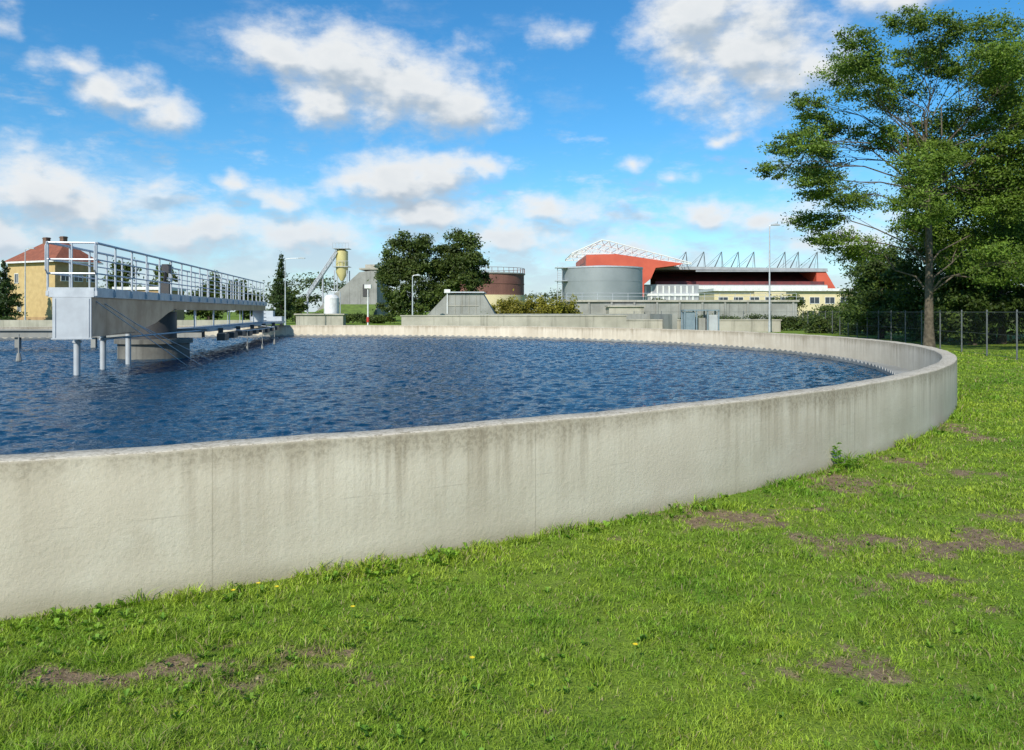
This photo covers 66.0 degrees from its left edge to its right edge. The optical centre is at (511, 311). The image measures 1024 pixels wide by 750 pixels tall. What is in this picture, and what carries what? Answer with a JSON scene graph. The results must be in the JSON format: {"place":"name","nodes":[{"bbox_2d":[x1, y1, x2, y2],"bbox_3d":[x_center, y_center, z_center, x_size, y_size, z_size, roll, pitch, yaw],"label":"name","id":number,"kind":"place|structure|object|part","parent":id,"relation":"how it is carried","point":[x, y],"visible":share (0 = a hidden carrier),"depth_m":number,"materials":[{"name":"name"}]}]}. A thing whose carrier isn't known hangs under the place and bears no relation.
{"place":"outdoors","nodes":[
{"label":"outdoors","id":0,"kind":"place"},
{"bbox_2d":[0,320,252,326],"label":"concrete wall","id":1,"kind":"structure","parent":0,"point":[25,323],"depth_m":70.00,"materials":[{"name":"grey concrete"}]},
{"bbox_2d":[294,314,347,324],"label":"pump house","id":2,"kind":"structure","parent":0,"point":[320,319],"depth_m":97.00,"materials":[{"name":"concrete"}]},
{"bbox_2d":[286,304,376,322],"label":"grass bank","id":3,"kind":"structure","parent":0,"point":[352,308],"depth_m":126.93,"materials":[{"name":"green plant"}]},
{"bbox_2d":[317,264,387,314],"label":"concrete works building","id":4,"kind":"structure","parent":0,"point":[353,290],"depth_m":130.00,"materials":[{"name":"concrete"}]},
{"bbox_2d":[363,284,368,295],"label":"door","id":5,"kind":"structure","parent":4,"relation":"in","point":[364,290],"depth_m":129.89,"materials":[{"name":"metal"}]},
{"bbox_2d":[0,312,1023,749],"bbox_3d":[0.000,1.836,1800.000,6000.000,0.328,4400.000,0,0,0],"label":"ground","id":6,"kind":"structure","parent":0,"point":[86,676],"depth_m":4.25,"materials":[{"name":"green plant"}]},
{"bbox_2d":[0,260,29,319],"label":"conifer tree","id":7,"kind":"object","parent":6,"relation":"on","point":[7,300],"visible":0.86,"depth_m":94.87,"materials":[{"name":"green plant"}]},
{"bbox_2d":[24,248,34,319],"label":"street lamp","id":8,"kind":"object","parent":6,"relation":"on","point":[25,287],"visible":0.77,"depth_m":94.97,"materials":[{"name":"metal"}]},
{"bbox_2d":[1,236,102,319],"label":"yellow brick house","id":9,"kind":"structure","parent":6,"relation":"on","point":[38,304],"depth_m":102.11,"materials":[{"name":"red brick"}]},
{"bbox_2d":[14,273,18,282],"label":"window","id":10,"kind":"structure","parent":9,"relation":"in","point":[16,275],"depth_m":103.18,"materials":[{"name":"white paint"}]},
{"bbox_2d":[61,274,68,280],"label":"window","id":11,"kind":"structure","parent":9,"relation":"in","point":[63,278],"depth_m":101.23,"materials":[{"name":"grey glass"}]},
{"bbox_2d":[74,275,82,281],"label":"window","id":12,"kind":"structure","parent":9,"relation":"in","point":[76,279],"depth_m":102.87,"materials":[{"name":"grey glass"}]},
{"bbox_2d":[86,275,94,281],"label":"window","id":13,"kind":"structure","parent":9,"relation":"in","point":[87,280],"depth_m":104.60,"materials":[{"name":"grey glass"}]},
{"bbox_2d":[101,256,141,288],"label":"broadleaf tree","id":14,"kind":"object","parent":6,"relation":"on","point":[125,274],"visible":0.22,"depth_m":124.13,"materials":[{"name":"green plant"}]},
{"bbox_2d":[112,287,185,319],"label":"building","id":15,"kind":"structure","parent":6,"relation":"on","point":[180,314],"depth_m":108.61,"materials":[{"name":"white paint"}]},
{"bbox_2d":[143,263,185,317],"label":"broadleaf tree","id":16,"kind":"object","parent":6,"relation":"on","point":[162,275],"visible":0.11,"depth_m":126.85,"materials":[{"name":"green plant"}]},
{"bbox_2d":[184,269,231,319],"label":"broadleaf tree","id":17,"kind":"object","parent":6,"relation":"on","point":[208,314],"visible":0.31,"depth_m":129.25,"materials":[{"name":"green plant"}]},
{"bbox_2d":[224,279,266,319],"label":"broadleaf tree","id":18,"kind":"object","parent":6,"relation":"on","point":[245,313],"visible":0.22,"depth_m":130.92,"materials":[{"name":"green plant"}]},
{"bbox_2d":[266,254,300,321],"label":"conifer tree","id":19,"kind":"object","parent":6,"relation":"on","point":[278,301],"visible":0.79,"depth_m":109.69,"materials":[{"name":"green plant"}]},
{"bbox_2d":[265,287,308,318],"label":"broadleaf tree","id":20,"kind":"object","parent":6,"relation":"on","point":[298,303],"visible":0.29,"depth_m":134.17,"materials":[{"name":"green plant"}]},
{"bbox_2d":[284,257,304,324],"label":"street lamp","id":21,"kind":"object","parent":6,"relation":"on","point":[285,285],"visible":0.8,"depth_m":89.95,"materials":[{"name":"metal"}]},
{"bbox_2d":[290,311,322,322],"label":"shrub","id":22,"kind":"object","parent":6,"relation":"on","point":[293,319],"visible":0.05,"depth_m":116.86,"materials":[{"name":"green plant"}]},
{"bbox_2d":[306,249,337,313],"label":"conveyor","id":23,"kind":"object","parent":6,"relation":"on","point":[323,270],"visible":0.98,"depth_m":139.00,"materials":[{"name":"silver metal"}]},
{"bbox_2d":[324,291,340,313],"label":"white tank","id":24,"kind":"object","parent":6,"relation":"on","point":[331,303],"visible":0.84,"depth_m":99.23,"materials":[{"name":"paint"}]},
{"bbox_2d":[332,243,350,293],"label":"yellow silo","id":25,"kind":"object","parent":6,"relation":"on","point":[342,264],"visible":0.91,"depth_m":139.06,"materials":[{"name":"paint"}]},
{"bbox_2d":[339,312,372,322],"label":"shrub","id":26,"kind":"object","parent":6,"relation":"on","point":[353,318],"visible":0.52,"depth_m":114.31,"materials":[{"name":"green plant"}]},
{"bbox_2d":[364,285,371,324],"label":"signal post","id":27,"kind":"object","parent":6,"relation":"on","point":[367,287],"visible":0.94,"depth_m":69.94,"materials":[{"name":"white metal"}]},
{"bbox_2d":[356,312,399,323],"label":"shrub","id":28,"kind":"object","parent":6,"relation":"on","point":[379,319],"visible":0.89,"depth_m":111.61,"materials":[{"name":"green plant"}]},
{"bbox_2d":[367,228,457,315],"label":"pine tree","id":29,"kind":"object","parent":6,"relation":"on","point":[395,271],"visible":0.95,"depth_m":103.92,"materials":[{"name":"green plant"}]},
{"bbox_2d":[412,274,420,314],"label":"street lamp","id":30,"kind":"object","parent":6,"relation":"on","point":[412,291],"visible":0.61,"depth_m":79.94,"materials":[{"name":"metal"}]},
{"bbox_2d":[444,289,449,313],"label":"signal post","id":31,"kind":"object","parent":6,"relation":"on","point":[447,291],"visible":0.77,"depth_m":77.85,"materials":[{"name":"white metal"}]},
{"bbox_2d":[428,292,495,314],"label":"concrete shed","id":32,"kind":"structure","parent":6,"relation":"on","point":[468,303],"depth_m":85.00,"materials":[{"name":"concrete"}]},
{"bbox_2d":[428,228,496,297],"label":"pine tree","id":33,"kind":"object","parent":6,"relation":"on","point":[459,262],"visible":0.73,"depth_m":105.12,"materials":[{"name":"green plant"}]},
{"bbox_2d":[0,325,956,620],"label":"settling tank","id":34,"kind":"object","parent":6,"relation":"on","point":[92,529],"visible":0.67,"depth_m":5.64,"materials":[{"name":"concrete"}]},
{"bbox_2d":[114,312,192,359],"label":"concrete pier","id":35,"kind":"structure","parent":34,"relation":"in","point":[144,348],"depth_m":25.50,"materials":[{"name":"concrete"}]},
{"bbox_2d":[45,241,284,374],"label":"scraper bridge","id":36,"kind":"structure","parent":34,"relation":"on","point":[80,313],"depth_m":21.14,"materials":[{"name":"metal"}]},
{"bbox_2d":[0,336,887,454],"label":"water","id":37,"kind":"structure","parent":34,"relation":"in","point":[231,389],"depth_m":16.72,"materials":[{"name":"blue liquid"}]},
{"bbox_2d":[16,334,21,360],"bbox_3d":[-15.400,1.140,24.600,0.171,0.880,0.180,0,0,0],"label":"float rod","id":38,"kind":"object","parent":37,"relation":"in","point":[18,357],"visible":0.81,"depth_m":24.57,"materials":[{"name":"metal"}]},
{"bbox_2d":[98,271,858,314],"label":"distant wood","id":39,"kind":"object","parent":6,"relation":"on","point":[305,282],"visible":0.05,"depth_m":262.87,"materials":[{"name":"green plant"}]},
{"bbox_2d":[449,267,524,311],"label":"round brown tank","id":40,"kind":"object","parent":6,"relation":"on","point":[504,284],"visible":0.37,"depth_m":162.99,"materials":[{"name":"metal"}]},
{"bbox_2d":[490,289,531,313],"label":"shrub","id":41,"kind":"object","parent":6,"relation":"on","point":[506,306],"visible":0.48,"depth_m":94.49,"materials":[{"name":"green plant"}]},
{"bbox_2d":[0,415,1023,749],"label":"weeds","id":42,"kind":"object","parent":6,"relation":"on","point":[290,655],"visible":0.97,"depth_m":4.16,"materials":[{"name":"green plant"}]},
{"bbox_2d":[400,315,627,327],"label":"concrete wall","id":43,"kind":"structure","parent":6,"relation":"on","point":[608,321],"depth_m":62.00,"materials":[{"name":"grey concrete"}]},
{"bbox_2d":[4,459,1023,720],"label":"soil crumbs","id":44,"kind":"object","parent":6,"relation":"on","point":[568,581],"visible":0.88,"depth_m":3.90,"materials":[{"name":"brown soil"}]},
{"bbox_2d":[521,291,567,313],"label":"shrub","id":45,"kind":"object","parent":6,"relation":"on","point":[541,306],"visible":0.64,"depth_m":95.33,"materials":[{"name":"green plant"}]},
{"bbox_2d":[551,294,582,313],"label":"shrub","id":46,"kind":"object","parent":6,"relation":"on","point":[570,308],"visible":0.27,"depth_m":96.29,"materials":[{"name":"green plant"}]},
{"bbox_2d":[555,265,642,300],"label":"grey storage tank","id":47,"kind":"object","parent":6,"relation":"on","point":[604,280],"visible":0.68,"depth_m":133.83,"materials":[{"name":"metal"}]},
{"bbox_2d":[560,293,798,318],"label":"long concrete basin","id":48,"kind":"object","parent":6,"relation":"on","point":[735,307],"visible":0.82,"depth_m":105.00,"materials":[{"name":"concrete"}]},
{"bbox_2d":[565,240,834,299],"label":"football stadium","id":49,"kind":"object","parent":6,"relation":"on","point":[668,278],"visible":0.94,"depth_m":351.90,"materials":[{"name":"white paint"}]},
{"bbox_2d":[681,310,719,329],"bbox_3d":[12.025,0.785,50.400,2.250,1.830,1.080,0,0,0],"label":"equipment cabinet","id":50,"kind":"object","parent":6,"relation":"on","point":[705,322],"visible":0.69,"depth_m":50.02,"materials":[{"name":"grey metal"}]},
{"bbox_3d":[11.310,0.800,50.400,0.620,1.600,0.800,0,0,0],"label":"door","id":51,"kind":"part","parent":50,"relation":"part of","materials":[{"name":"blue paint"}]},
{"bbox_2d":[626,319,781,331],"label":"concrete wall","id":52,"kind":"structure","parent":6,"relation":"on","point":[753,325],"depth_m":66.00,"materials":[{"name":"grey concrete"}]},
{"bbox_2d":[678,312,731,318],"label":"shrub","id":53,"kind":"object","parent":6,"relation":"on","point":[723,317],"visible":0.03,"depth_m":87.91,"materials":[{"name":"green plant"}]},
{"bbox_2d":[726,313,796,318],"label":"shrub","id":54,"kind":"object","parent":6,"relation":"on","point":[753,316],"visible":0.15,"depth_m":87.95,"materials":[{"name":"green plant"}]},
{"bbox_2d":[768,223,780,331],"bbox_3d":[21.620,-2.735,65.000,0.960,9.070,0.300,0,0,0],"label":"street lamp","id":55,"kind":"object","parent":6,"relation":"on","point":[769,321],"visible":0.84,"depth_m":64.94,"materials":[{"name":"metal"}]},
{"bbox_2d":[767,292,807,312],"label":"shrub","id":56,"kind":"object","parent":6,"relation":"on","point":[801,302],"visible":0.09,"depth_m":125.03,"materials":[{"name":"green plant"}]},
{"bbox_2d":[768,315,808,330],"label":"shrub","id":57,"kind":"object","parent":6,"relation":"on","point":[787,323],"visible":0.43,"depth_m":70.17,"materials":[{"name":"green plant"}]},
{"bbox_2d":[801,308,842,333],"bbox_3d":[24.734,0.901,61.935,4.056,2.411,3.062,0,0,0],"label":"shrub","id":58,"kind":"object","parent":6,"relation":"on","point":[813,327],"visible":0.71,"depth_m":61.51,"materials":[{"name":"green plant"}]},
{"bbox_2d":[797,301,852,317],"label":"shrub","id":59,"kind":"object","parent":6,"relation":"on","point":[826,308],"visible":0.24,"depth_m":121.66,"materials":[{"name":"green plant"}]},
{"bbox_2d":[642,310,1023,359],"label":"chain link fence","id":60,"kind":"object","parent":6,"relation":"on","point":[962,334],"visible":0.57,"depth_m":35.55,"materials":[{"name":"grey metal"}]},
{"bbox_2d":[830,441,863,467],"bbox_3d":[3.604,1.576,8.481,0.204,0.354,0.338,0,0,-43],"label":"weed plant","id":61,"kind":"object","parent":6,"relation":"on","point":[842,459],"visible":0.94,"depth_m":8.51,"materials":[{"name":"green plant"}]},
{"bbox_2d":[818,256,885,331],"bbox_3d":[27.480,-1.499,61.384,6.617,6.754,8.580,0,0,0],"label":"broadleaf tree","id":62,"kind":"object","parent":6,"relation":"on","point":[850,273],"visible":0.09,"depth_m":61.51,"materials":[{"name":"green plant"}]},
{"bbox_2d":[823,235,923,335],"bbox_3d":[26.766,-1.775,57.155,8.232,7.666,6.121,0,0,0],"label":"broadleaf tree","id":63,"kind":"object","parent":6,"relation":"on","point":[853,326],"visible":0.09,"depth_m":56.57,"materials":[{"name":"green plant"}]},
{"bbox_2d":[826,257,921,338],"bbox_3d":[23.164,-0.898,49.391,6.260,5.509,6.625,0,0,0],"label":"broadleaf tree","id":64,"kind":"object","parent":6,"relation":"on","point":[874,301],"visible":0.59,"depth_m":49.55,"materials":[{"name":"green plant"}]},
{"bbox_2d":[744,3,1023,347],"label":"robinia tree","id":65,"kind":"object","parent":6,"relation":"on","point":[931,160],"visible":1,"depth_m":34.93,"materials":[{"name":"green plant"}]},
{"bbox_2d":[853,185,993,341],"bbox_3d":[24.706,-2.726,45.340,9.581,10.717,6.761,0,0,28],"label":"broadleaf tree","id":66,"kind":"object","parent":6,"relation":"on","point":[903,305],"visible":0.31,"depth_m":45.70,"materials":[{"name":"green plant"}]},
{"bbox_2d":[859,131,1023,343],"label":"broadleaf tree","id":67,"kind":"object","parent":6,"relation":"on","point":[1002,327],"visible":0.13,"depth_m":41.48,"materials":[{"name":"green plant"}]},
{"bbox_2d":[880,89,1023,341],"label":"broadleaf tree","id":68,"kind":"object","parent":6,"relation":"on","point":[968,123],"visible":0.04,"depth_m":45.76,"materials":[{"name":"green plant"}]},
{"bbox_2d":[904,254,1023,344],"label":"broadleaf tree","id":69,"kind":"object","parent":6,"relation":"on","point":[972,299],"visible":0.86,"depth_m":39.27,"materials":[{"name":"green plant"}]},
{"bbox_2d":[987,142,1023,340],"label":"broadleaf tree","id":70,"kind":"object","parent":6,"relation":"on","point":[1020,292],"visible":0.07,"depth_m":43.40,"materials":[{"name":"green plant"}]},
{"bbox_2d":[0,0,1023,311],"label":"sky","id":71,"kind":"structure","parent":0,"point":[231,137],"materials":[{"name":"blue"}]},
{"bbox_2d":[446,314,676,328],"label":"concrete wall","id":72,"kind":"structure","parent":0,"point":[669,321],"depth_m":72.00,"materials":[{"name":"grey concrete"}]},
{"bbox_2d":[697,288,851,316],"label":"cream building","id":73,"kind":"structure","parent":0,"point":[813,297],"depth_m":150.00,"materials":[{"name":"white paint"}]},
{"bbox_2d":[718,297,727,299],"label":"window","id":74,"kind":"structure","parent":73,"relation":"in","point":[719,298],"depth_m":149.97,"materials":[{"name":"white paint"}]},
{"bbox_2d":[733,297,742,299],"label":"window","id":75,"kind":"structure","parent":73,"relation":"in","point":[734,298],"depth_m":149.97,"materials":[{"name":"white paint"}]},
{"bbox_2d":[749,297,759,299],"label":"window","id":76,"kind":"structure","parent":73,"relation":"in","point":[752,298],"depth_m":149.46,"materials":[{"name":"grey glass"}]},
{"bbox_2d":[810,297,819,303],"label":"window","id":77,"kind":"structure","parent":73,"relation":"in","point":[813,300],"depth_m":149.97,"materials":[{"name":"white paint"}]},
{"bbox_2d":[825,297,834,303],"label":"window","id":78,"kind":"structure","parent":73,"relation":"in","point":[828,300],"depth_m":149.97,"materials":[{"name":"grey glass"}]}
]}

